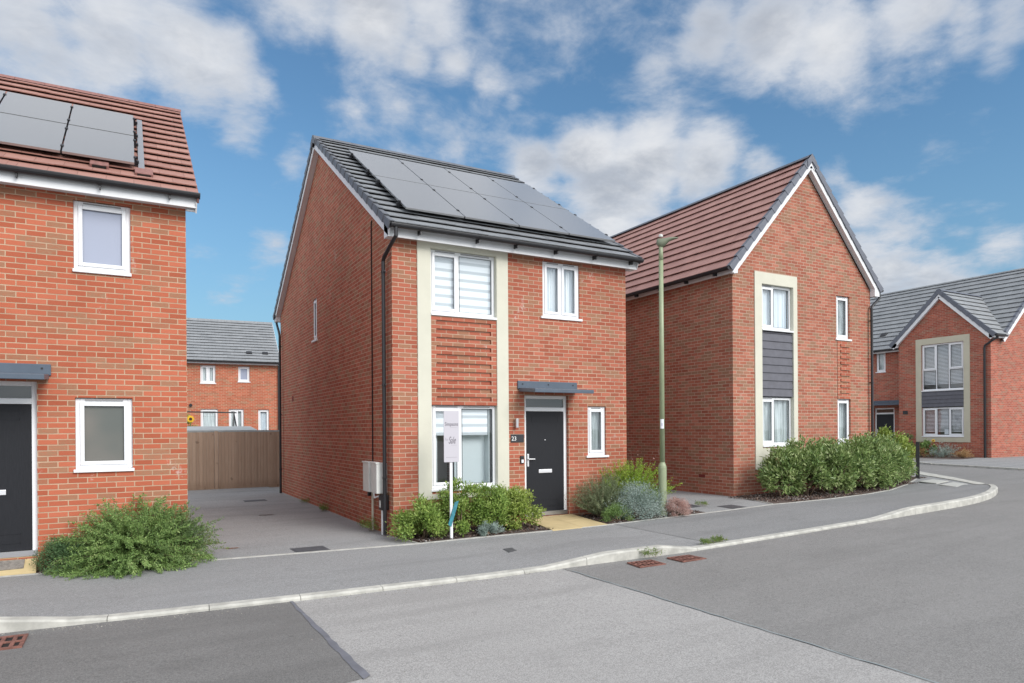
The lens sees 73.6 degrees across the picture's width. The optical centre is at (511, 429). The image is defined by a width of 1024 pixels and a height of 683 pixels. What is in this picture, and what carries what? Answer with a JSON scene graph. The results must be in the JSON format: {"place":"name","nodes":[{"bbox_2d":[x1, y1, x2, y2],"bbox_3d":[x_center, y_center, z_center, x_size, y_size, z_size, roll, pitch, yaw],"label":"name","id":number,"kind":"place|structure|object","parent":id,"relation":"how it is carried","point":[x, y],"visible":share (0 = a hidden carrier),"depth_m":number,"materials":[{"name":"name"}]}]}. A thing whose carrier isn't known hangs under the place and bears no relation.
{"place":"outdoors","nodes":[
{"label":"outdoors","id":0,"kind":"place"},
{"bbox_2d":[188,487,411,560],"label":"driveway","id":1,"kind":"structure","parent":0,"point":[306,524],"depth_m":13.24,"materials":[{"name":"grey asphalt"}]},
{"bbox_2d":[187,431,278,489],"bbox_3d":[-9.539,1.014,21.601,4.910,1.930,0.100,0,0,-29],"label":"timber fence","id":2,"kind":"object","parent":1,"relation":"on","point":[248,461],"visible":0.57,"depth_m":21.91,"materials":[{"name":"brown wood"}]},
{"bbox_2d":[243,499,266,501],"bbox_3d":[-6.743,1.866,17.957,0.550,0.023,0.400,-1,0,-29],"label":"utility cover","id":3,"kind":"object","parent":1,"relation":"on","point":[254,500],"visible":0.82,"depth_m":17.92,"materials":[{"name":"metal"}]},
{"bbox_2d":[290,546,329,551],"bbox_3d":[-3.099,1.842,10.498,0.520,0.023,0.460,-1,0,-29],"label":"utility cover","id":4,"kind":"object","parent":1,"relation":"on","point":[313,548],"visible":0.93,"depth_m":10.46,"materials":[{"name":"metal"}]},
{"bbox_2d":[319,503,328,510],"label":"weed","id":5,"kind":"object","parent":1,"relation":"on","point":[322,508],"visible":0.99,"depth_m":15.37,"materials":[{"name":"green plant"}]},
{"bbox_2d":[356,519,368,527],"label":"weed","id":6,"kind":"object","parent":1,"relation":"on","point":[363,522],"visible":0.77,"depth_m":12.79,"materials":[{"name":"green plant"}]},
{"bbox_2d":[359,515,379,530],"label":"weed","id":7,"kind":"object","parent":1,"relation":"on","point":[370,525],"visible":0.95,"depth_m":12.30,"materials":[{"name":"green plant"}]},
{"bbox_2d":[396,522,546,542],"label":"garden soil","id":8,"kind":"structure","parent":0,"point":[472,535],"depth_m":11.61,"materials":[{"name":"brown soil"}]},
{"bbox_2d":[385,493,454,541],"bbox_3d":[-1.454,1.445,11.374,1.003,0.817,1.190,0,0,33],"label":"evergreen bush","id":9,"kind":"object","parent":8,"relation":"on","point":[429,517],"visible":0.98,"depth_m":11.21,"materials":[{"name":"green plant"}]},
{"bbox_2d":[444,411,458,538],"bbox_3d":[-0.996,0.791,11.229,0.270,2.200,0.068,0,0,-29],"label":"sale board","id":10,"kind":"object","parent":8,"relation":"on","point":[451,436],"visible":1,"depth_m":11.22,"materials":[{"name":"white plastic"}]},
{"bbox_2d":[437,477,486,536],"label":"evergreen bush","id":11,"kind":"object","parent":8,"relation":"on","point":[461,525],"visible":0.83,"depth_m":11.59,"materials":[{"name":"green plant"}]},
{"bbox_2d":[476,521,503,535],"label":"ground plant","id":12,"kind":"object","parent":8,"relation":"on","point":[483,530],"visible":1,"depth_m":11.46,"materials":[{"name":"plant"}]},
{"bbox_2d":[464,482,517,529],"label":"evergreen bush","id":13,"kind":"object","parent":8,"relation":"on","point":[496,503],"visible":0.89,"depth_m":11.75,"materials":[{"name":"green plant"}]},
{"bbox_2d":[498,483,546,530],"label":"evergreen bush","id":14,"kind":"object","parent":8,"relation":"on","point":[519,496],"visible":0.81,"depth_m":12.01,"materials":[{"name":"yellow plant"}]},
{"bbox_2d":[0,474,968,616],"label":"pavement","id":15,"kind":"structure","parent":0,"point":[218,581],"depth_m":8.77,"materials":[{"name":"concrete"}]},
{"bbox_2d":[38,476,926,573],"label":"bark chips","id":16,"kind":"object","parent":15,"relation":"on","point":[769,496],"visible":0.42,"depth_m":14.98,"materials":[{"name":"wood"}]},
{"bbox_2d":[503,548,516,552],"bbox_3d":[0.014,1.785,10.145,0.320,0.023,0.320,-2,1,-29],"label":"utility cover","id":17,"kind":"object","parent":15,"relation":"on","point":[508,550],"visible":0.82,"depth_m":10.08,"materials":[{"name":"metal"}]},
{"bbox_2d":[699,537,714,544],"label":"weed","id":18,"kind":"object","parent":15,"relation":"on","point":[705,541],"visible":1,"depth_m":10.06,"materials":[{"name":"green plant"}]},
{"bbox_2d":[615,483,990,542],"bbox_3d":[6.984,1.512,14.043,10.925,0.298,2.712,0,0,-33],"label":"pavement overlay","id":19,"kind":"object","parent":15,"relation":"on","point":[751,522],"visible":0.99,"depth_m":12.72,"materials":[{"name":"concrete"}]},
{"bbox_2d":[708,535,728,541],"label":"weed","id":20,"kind":"object","parent":19,"relation":"on","point":[718,539],"visible":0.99,"depth_m":10.19,"materials":[{"name":"green plant"}]},
{"bbox_2d":[918,479,948,483],"bbox_3d":[11.299,1.385,18.284,1.180,0.025,0.750,-1,1,-29],"label":"utility cover","id":21,"kind":"object","parent":15,"relation":"on","point":[933,481],"visible":0.96,"depth_m":18.18,"materials":[{"name":"grey concrete"}]},
{"bbox_2d":[913,471,983,483],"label":"flush kerb","id":22,"kind":"structure","parent":15,"relation":"on","point":[931,474],"depth_m":19.61,"materials":[{"name":"concrete"}]},
{"bbox_2d":[939,482,964,486],"bbox_3d":[11.099,1.379,17.131,1.250,0.025,0.730,-1,1,-29],"label":"utility cover","id":23,"kind":"object","parent":15,"relation":"on","point":[953,484],"visible":0.96,"depth_m":17.09,"materials":[{"name":"grey concrete"}]},
{"bbox_2d":[0,0,1023,356],"label":"sky","id":24,"kind":"structure","parent":0,"point":[623,114],"materials":[{"name":"blue"}]},
{"bbox_2d":[524,514,606,530],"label":"slab path","id":25,"kind":"structure","parent":0,"point":[563,522],"depth_m":12.44,"materials":[{"name":"beige stone"}]},
{"bbox_2d":[270,487,934,682],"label":"road","id":26,"kind":"structure","parent":0,"point":[560,626],"depth_m":5.98,"materials":[{"name":"grey asphalt"}]},
{"bbox_2d":[0,602,361,682],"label":"road patch","id":27,"kind":"object","parent":26,"relation":"on","point":[267,643],"visible":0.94,"depth_m":5.75,"materials":[{"name":"grey asphalt"}]},
{"bbox_2d":[0,633,28,649],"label":"drain grate","id":28,"kind":"object","parent":27,"relation":"on","point":[12,641],"visible":1,"depth_m":6.05,"materials":[{"name":"metal"}]},
{"bbox_2d":[290,601,369,678],"bbox_3d":[-1.741,1.855,6.255,0.079,0.001,2.688,0,0,-30],"label":"tar seam","id":29,"kind":"object","parent":27,"relation":"on","point":[363,673],"visible":1,"depth_m":5.79,"materials":[{"name":"grey asphalt"}]},
{"bbox_2d":[187,416,193,425],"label":"sunflower","id":30,"kind":"object","parent":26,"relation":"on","point":[191,419],"visible":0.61,"depth_m":25.55,"materials":[{"name":"yellow plant"}]},
{"bbox_2d":[187,411,236,425],"bbox_3d":[-12.890,0.563,28.482,3.361,2.693,1.089,0,0,-26],"label":"swing frame","id":31,"kind":"object","parent":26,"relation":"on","point":[234,418],"visible":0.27,"depth_m":28.86,"materials":[{"name":"black metal"}]},
{"bbox_2d":[187,426,256,429],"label":"garden shed","id":32,"kind":"structure","parent":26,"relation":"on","point":[220,428],"depth_m":23.37,"materials":[{"name":"fabric"}]},
{"bbox_2d":[0,478,916,577],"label":"edging kerb","id":33,"kind":"structure","parent":26,"relation":"on","point":[474,537],"depth_m":11.11,"materials":[{"name":"concrete"}]},
{"bbox_2d":[0,556,36,575],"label":"slab path","id":34,"kind":"structure","parent":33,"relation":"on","point":[27,569],"depth_m":8.86,"materials":[{"name":"beige stone"}]},
{"bbox_2d":[0,559,24,570],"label":"doormat","id":35,"kind":"object","parent":34,"relation":"on","point":[11,564],"visible":1,"depth_m":8.87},
{"bbox_2d":[0,473,997,632],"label":"kerb","id":36,"kind":"structure","parent":26,"relation":"on","point":[13,624],"depth_m":8.45,"materials":[{"name":"concrete"}]},
{"bbox_2d":[1,493,1016,678],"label":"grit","id":37,"kind":"object","parent":26,"relation":"on","point":[467,589],"visible":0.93,"depth_m":8.67,"materials":[{"name":"gravel"}]},
{"bbox_2d":[574,571,937,682],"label":"road joint","id":38,"kind":"object","parent":26,"relation":"on","point":[773,632],"visible":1,"depth_m":5.95,"materials":[{"name":"grey asphalt"}]},
{"bbox_2d":[563,463,1023,682],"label":"road patch","id":39,"kind":"object","parent":26,"relation":"on","point":[941,610],"visible":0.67,"depth_m":7.66,"materials":[{"name":"grey asphalt"}]},
{"bbox_2d":[627,560,665,567],"bbox_3d":[1.763,1.764,9.012,0.424,0.016,0.322,0,0,-26],"label":"drain grate","id":40,"kind":"object","parent":39,"relation":"on","point":[645,563],"visible":1,"depth_m":8.98,"materials":[{"name":"metal"}]},
{"bbox_2d":[637,546,665,557],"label":"weed","id":41,"kind":"object","parent":39,"relation":"on","point":[648,552],"visible":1,"depth_m":9.31,"materials":[{"name":"green plant"}]},
{"bbox_2d":[667,555,706,561],"bbox_3d":[2.365,1.742,9.267,0.420,0.016,0.320,0,0,-29],"label":"drain grate","id":42,"kind":"object","parent":39,"relation":"on","point":[685,558],"visible":1,"depth_m":9.23,"materials":[{"name":"metal"}]},
{"bbox_2d":[914,461,1023,470],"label":"kerb","id":43,"kind":"structure","parent":39,"relation":"on","point":[990,467],"depth_m":23.73,"materials":[{"name":"concrete"}]},
{"bbox_2d":[577,508,704,523],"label":"garden soil","id":44,"kind":"structure","parent":0,"point":[635,517],"depth_m":13.09,"materials":[{"name":"brown soil"}]},
{"bbox_2d":[565,471,638,517],"bbox_3d":[1.738,1.225,13.214,1.528,0.944,1.637,0,0,-29],"label":"rosemary bush","id":45,"kind":"object","parent":44,"relation":"on","point":[595,501],"visible":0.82,"depth_m":13.00,"materials":[{"name":"green plant"}]},
{"bbox_2d":[600,502,634,521],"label":"ground plant","id":46,"kind":"object","parent":44,"relation":"on","point":[615,511],"visible":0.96,"depth_m":12.52,"materials":[{"name":"green plant"}]},
{"bbox_2d":[590,456,681,507],"bbox_3d":[2.615,1.097,13.449,1.868,1.142,1.384,0,0,-29],"label":"conifer bush","id":47,"kind":"object","parent":44,"relation":"on","point":[627,475],"visible":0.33,"depth_m":13.54,"materials":[{"name":"green plant"}]},
{"bbox_2d":[604,477,668,520],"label":"silver bush","id":48,"kind":"object","parent":44,"relation":"on","point":[646,505],"visible":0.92,"depth_m":12.76,"materials":[{"name":"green plant"}]},
{"bbox_2d":[656,234,677,515],"bbox_3d":[2.993,-0.993,13.085,0.410,5.500,0.155,0,0,8],"label":"street lamp","id":49,"kind":"object","parent":44,"relation":"on","point":[661,243],"visible":0.91,"depth_m":13.06,"materials":[{"name":"metal"}]},
{"bbox_2d":[665,496,692,515],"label":"heather plant","id":50,"kind":"object","parent":44,"relation":"on","point":[683,504],"visible":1,"depth_m":12.97,"materials":[{"name":"pink plant"}]},
{"bbox_2d":[648,488,767,511],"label":"driveway","id":51,"kind":"structure","parent":0,"point":[714,501],"depth_m":15.14,"materials":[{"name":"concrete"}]},
{"bbox_2d":[695,500,708,505],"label":"weed","id":52,"kind":"object","parent":51,"relation":"on","point":[703,503],"visible":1,"depth_m":14.33,"materials":[{"name":"green plant"}]},
{"bbox_2d":[717,505,744,508],"bbox_3d":[4.540,1.596,14.124,0.460,0.023,0.500,-2,1,-29],"label":"utility cover","id":53,"kind":"object","parent":51,"relation":"on","point":[731,506],"visible":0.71,"depth_m":14.09,"materials":[{"name":"metal"}]},
{"bbox_2d":[740,478,913,503],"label":"garden soil","id":54,"kind":"structure","parent":0,"point":[787,501],"depth_m":15.82,"materials":[{"name":"brown soil"}]},
{"bbox_2d":[754,444,809,496],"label":"laurel bush","id":55,"kind":"object","parent":54,"relation":"on","point":[777,462],"visible":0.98,"depth_m":15.28,"materials":[{"name":"green plant"}]},
{"bbox_2d":[774,434,835,494],"bbox_3d":[6.762,0.823,15.745,1.545,1.470,1.237,0,0,-29],"label":"laurel bush","id":56,"kind":"object","parent":54,"relation":"on","point":[815,457],"visible":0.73,"depth_m":15.53,"materials":[{"name":"green plant"}]},
{"bbox_2d":[803,435,860,493],"bbox_3d":[7.497,0.843,16.128,1.688,1.426,1.297,0,0,-29],"label":"laurel bush","id":57,"kind":"object","parent":54,"relation":"on","point":[840,458],"visible":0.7,"depth_m":15.80,"materials":[{"name":"green plant"}]},
{"bbox_2d":[826,434,882,490],"bbox_3d":[8.188,0.801,16.562,1.529,1.452,1.362,0,0,-29],"label":"laurel bush","id":58,"kind":"object","parent":54,"relation":"on","point":[865,456],"visible":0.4,"depth_m":16.30,"materials":[{"name":"green plant"}]},
{"bbox_2d":[849,430,899,489],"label":"laurel bush","id":59,"kind":"object","parent":54,"relation":"on","point":[883,454],"visible":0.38,"depth_m":16.69,"materials":[{"name":"green plant"}]},
{"bbox_2d":[861,434,914,487],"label":"laurel bush","id":60,"kind":"object","parent":54,"relation":"on","point":[896,460],"visible":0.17,"depth_m":17.37,"materials":[{"name":"green plant"}]},
{"bbox_2d":[874,424,915,466],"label":"laurel bush","id":61,"kind":"object","parent":54,"relation":"on","point":[903,439],"visible":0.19,"depth_m":20.44,"materials":[{"name":"green plant"}]},
{"bbox_2d":[883,431,918,481],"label":"laurel bush","id":62,"kind":"object","parent":54,"relation":"on","point":[912,469],"visible":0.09,"depth_m":18.08,"materials":[{"name":"green plant"}]},
{"bbox_2d":[894,440,914,481],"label":"laurel bush","id":63,"kind":"object","parent":54,"relation":"on","point":[906,477],"depth_m":18.77,"materials":[{"name":"green plant"}]},
{"bbox_2d":[913,458,953,460],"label":"driveway","id":64,"kind":"structure","parent":0,"point":[926,459],"depth_m":28.07,"materials":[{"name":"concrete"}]},
{"bbox_2d":[920,456,1023,467],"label":"pavement","id":65,"kind":"structure","parent":0,"point":[1013,462],"depth_m":26.16,"materials":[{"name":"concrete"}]},
{"bbox_2d":[911,455,973,458],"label":"garden soil","id":66,"kind":"structure","parent":65,"relation":"on","point":[948,457],"depth_m":29.13,"materials":[{"name":"brown soil"}]},
{"bbox_2d":[905,432,915,446],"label":"garden shrub","id":67,"kind":"object","parent":66,"relation":"on","point":[908,435],"visible":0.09,"depth_m":30.74,"materials":[{"name":"green plant"}]},
{"bbox_2d":[912,448,930,456],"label":"garden shrub","id":68,"kind":"object","parent":66,"relation":"on","point":[921,452],"visible":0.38,"depth_m":29.92,"materials":[{"name":"plant"}]},
{"bbox_2d":[915,439,937,456],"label":"garden shrub","id":69,"kind":"object","parent":66,"relation":"on","point":[925,443],"visible":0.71,"depth_m":29.99,"materials":[{"name":"green plant"}]},
{"bbox_2d":[926,440,960,457],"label":"ornamental grass","id":70,"kind":"object","parent":66,"relation":"on","point":[943,451],"depth_m":29.22,"materials":[{"name":"plant"}]},
{"bbox_2d":[951,448,974,457],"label":"ornamental grass","id":71,"kind":"object","parent":66,"relation":"on","point":[961,455],"depth_m":28.52,"materials":[{"name":"plant"}]},
{"bbox_3d":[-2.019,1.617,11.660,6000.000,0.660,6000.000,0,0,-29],"label":"ground","id":72,"kind":"structure","parent":0,"visible":0},
{"bbox_2d":[0,74,199,569],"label":"brick house","id":73,"kind":"structure","parent":72,"relation":"on","point":[99,195],"depth_m":9.47,"materials":[{"name":"red brick"}]},
{"bbox_2d":[0,404,32,551],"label":"door","id":74,"kind":"structure","parent":73,"relation":"in","point":[15,419],"depth_m":9.05,"materials":[{"name":"black wood"}]},
{"bbox_2d":[72,201,131,276],"bbox_3d":[-5.684,-2.640,9.491,0.700,0.985,0.140,0,0,-29],"label":"window","id":75,"kind":"structure","parent":73,"relation":"in","point":[102,242],"depth_m":9.50,"materials":[{"name":"white plastic"}]},
{"bbox_2d":[74,398,134,472],"bbox_3d":[-5.657,0.075,9.495,0.723,1.015,0.140,0,0,-29],"label":"window","id":76,"kind":"structure","parent":73,"relation":"in","point":[103,427],"depth_m":9.51,"materials":[{"name":"white plastic"}]},
{"bbox_2d":[186,318,278,429],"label":"brick house","id":77,"kind":"structure","parent":72,"relation":"on","point":[232,365],"depth_m":33.37,"materials":[{"name":"red brick"}]},
{"bbox_2d":[200,365,215,383],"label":"window","id":78,"kind":"structure","parent":77,"relation":"in","point":[207,372],"depth_m":32.64,"materials":[{"name":"white plastic"}]},
{"bbox_2d":[201,409,217,425],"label":"window","id":79,"kind":"structure","parent":77,"relation":"in","point":[207,419],"depth_m":32.74,"materials":[{"name":"white plastic"}]},
{"bbox_2d":[229,409,243,425],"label":"window","id":80,"kind":"structure","parent":77,"relation":"in","point":[239,415],"depth_m":33.18,"materials":[{"name":"white plastic"}]},
{"bbox_2d":[238,367,249,382],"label":"window","id":81,"kind":"structure","parent":77,"relation":"in","point":[243,372],"depth_m":33.30,"materials":[{"name":"white plastic"}]},
{"bbox_2d":[258,410,268,429],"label":"window","id":82,"kind":"structure","parent":77,"relation":"in","point":[263,415],"depth_m":33.71,"materials":[{"name":"white plastic"}]},
{"bbox_2d":[273,135,643,536],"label":"brick house","id":83,"kind":"structure","parent":72,"relation":"on","point":[417,296],"depth_m":13.27,"materials":[{"name":"red brick"}]},
{"bbox_2d":[311,298,317,342],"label":"window","id":84,"kind":"structure","parent":83,"relation":"in","point":[315,301],"depth_m":16.64,"materials":[{"name":"white plastic"}]},
{"bbox_2d":[431,250,496,320],"bbox_3d":[-0.932,-2.577,12.442,2.501,1.832,0.355,0,0,-29],"label":"window","id":85,"kind":"structure","parent":83,"relation":"in","point":[462,285],"depth_m":12.43,"materials":[{"name":"white plastic"}]},
{"bbox_2d":[431,405,496,491],"bbox_3d":[-1.112,0.421,12.588,1.900,2.000,0.805,0,0,-29],"label":"window","id":86,"kind":"structure","parent":83,"relation":"in","point":[476,463],"depth_m":12.66,"materials":[{"name":"white plastic"}]},
{"bbox_2d":[526,411,563,511],"bbox_3d":[0.642,0.608,13.231,0.848,1.921,0.103,0,0,-29],"label":"door","id":87,"kind":"structure","parent":83,"relation":"in","point":[544,430],"depth_m":13.24,"materials":[{"name":"black"}]},
{"bbox_2d":[541,261,582,321],"bbox_3d":[0.744,-2.662,13.722,2.055,1.760,0.965,0,0,-29],"label":"window","id":88,"kind":"structure","parent":83,"relation":"in","point":[560,281],"depth_m":13.39,"materials":[{"name":"white plastic"}]},
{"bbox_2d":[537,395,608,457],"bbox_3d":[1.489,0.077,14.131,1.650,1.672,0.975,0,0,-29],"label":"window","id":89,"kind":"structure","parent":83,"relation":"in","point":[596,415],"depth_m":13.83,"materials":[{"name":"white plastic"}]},
{"bbox_2d":[610,154,883,496],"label":"brick house","id":90,"kind":"structure","parent":72,"relation":"on","point":[772,285],"depth_m":17.14,"materials":[{"name":"red brick"}]},
{"bbox_2d":[763,397,790,446],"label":"window","id":91,"kind":"structure","parent":90,"relation":"in","point":[776,411],"depth_m":16.77,"materials":[{"name":"white plastic"}]},
{"bbox_2d":[762,285,793,333],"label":"window","id":92,"kind":"structure","parent":90,"relation":"in","point":[773,298],"depth_m":16.72,"materials":[{"name":"white plastic"}]},
{"bbox_2d":[835,296,851,340],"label":"window","id":93,"kind":"structure","parent":90,"relation":"in","point":[841,302],"depth_m":17.89,"materials":[{"name":"white plastic"}]},
{"bbox_2d":[838,399,850,443],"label":"window","id":94,"kind":"structure","parent":90,"relation":"in","point":[843,404],"depth_m":17.92,"materials":[{"name":"white plastic"}]},
{"bbox_2d":[915,442,919,478],"bbox_3d":[11.593,0.925,19.541,0.100,1.150,0.100,0,0,28],"label":"marker post","id":95,"kind":"object","parent":72,"relation":"on","point":[918,457],"visible":0.81,"depth_m":19.50,"materials":[{"name":"black plastic"}]},
{"bbox_2d":[870,268,1023,457],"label":"brick house","id":96,"kind":"structure","parent":72,"relation":"on","point":[948,362],"depth_m":30.33,"materials":[{"name":"red brick"}]},
{"bbox_2d":[875,353,885,372],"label":"window","id":97,"kind":"structure","parent":96,"relation":"in","point":[881,364],"depth_m":33.75,"materials":[{"name":"white plastic"}]},
{"bbox_2d":[877,414,893,440],"bbox_3d":[18.304,0.113,33.542,0.103,1.746,0.868,0,0,-29],"label":"door","id":98,"kind":"structure","parent":96,"relation":"in","point":[882,419],"depth_m":33.53,"materials":[{"name":"black"}]},
{"bbox_2d":[921,341,963,391],"bbox_3d":[19.377,-2.739,30.397,0.985,2.755,2.996,0,0,-29],"label":"window","id":99,"kind":"structure","parent":96,"relation":"in","point":[942,364],"depth_m":30.58,"materials":[{"name":"white plastic"}]},
{"bbox_2d":[922,406,963,436],"bbox_3d":[19.394,-0.302,30.397,0.985,1.960,2.996,0,0,-29],"label":"window","id":100,"kind":"structure","parent":96,"relation":"in","point":[948,421],"depth_m":30.47,"materials":[{"name":"white plastic"}]},
{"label":"garden soil","id":101,"kind":"structure","parent":0,"visible":0},
{"bbox_2d":[29,532,87,575],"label":"hebe bush","id":102,"kind":"object","parent":101,"relation":"on","point":[59,549],"visible":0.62,"depth_m":8.90,"materials":[{"name":"green plant"}]},
{"bbox_2d":[42,493,216,580],"bbox_3d":[-4.991,1.390,9.036,2.090,1.034,1.336,0,0,-29],"label":"spreading shrub","id":103,"kind":"object","parent":101,"relation":"on","point":[116,554],"visible":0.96,"depth_m":8.98,"materials":[{"name":"green plant"}]},
{"bbox_2d":[112,500,229,566],"bbox_3d":[-4.718,1.430,9.361,1.625,0.866,1.032,0,0,-29],"label":"spreading shrub","id":104,"kind":"object","parent":101,"relation":"on","point":[189,532],"visible":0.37,"depth_m":9.60,"materials":[{"name":"green plant"}]}
]}

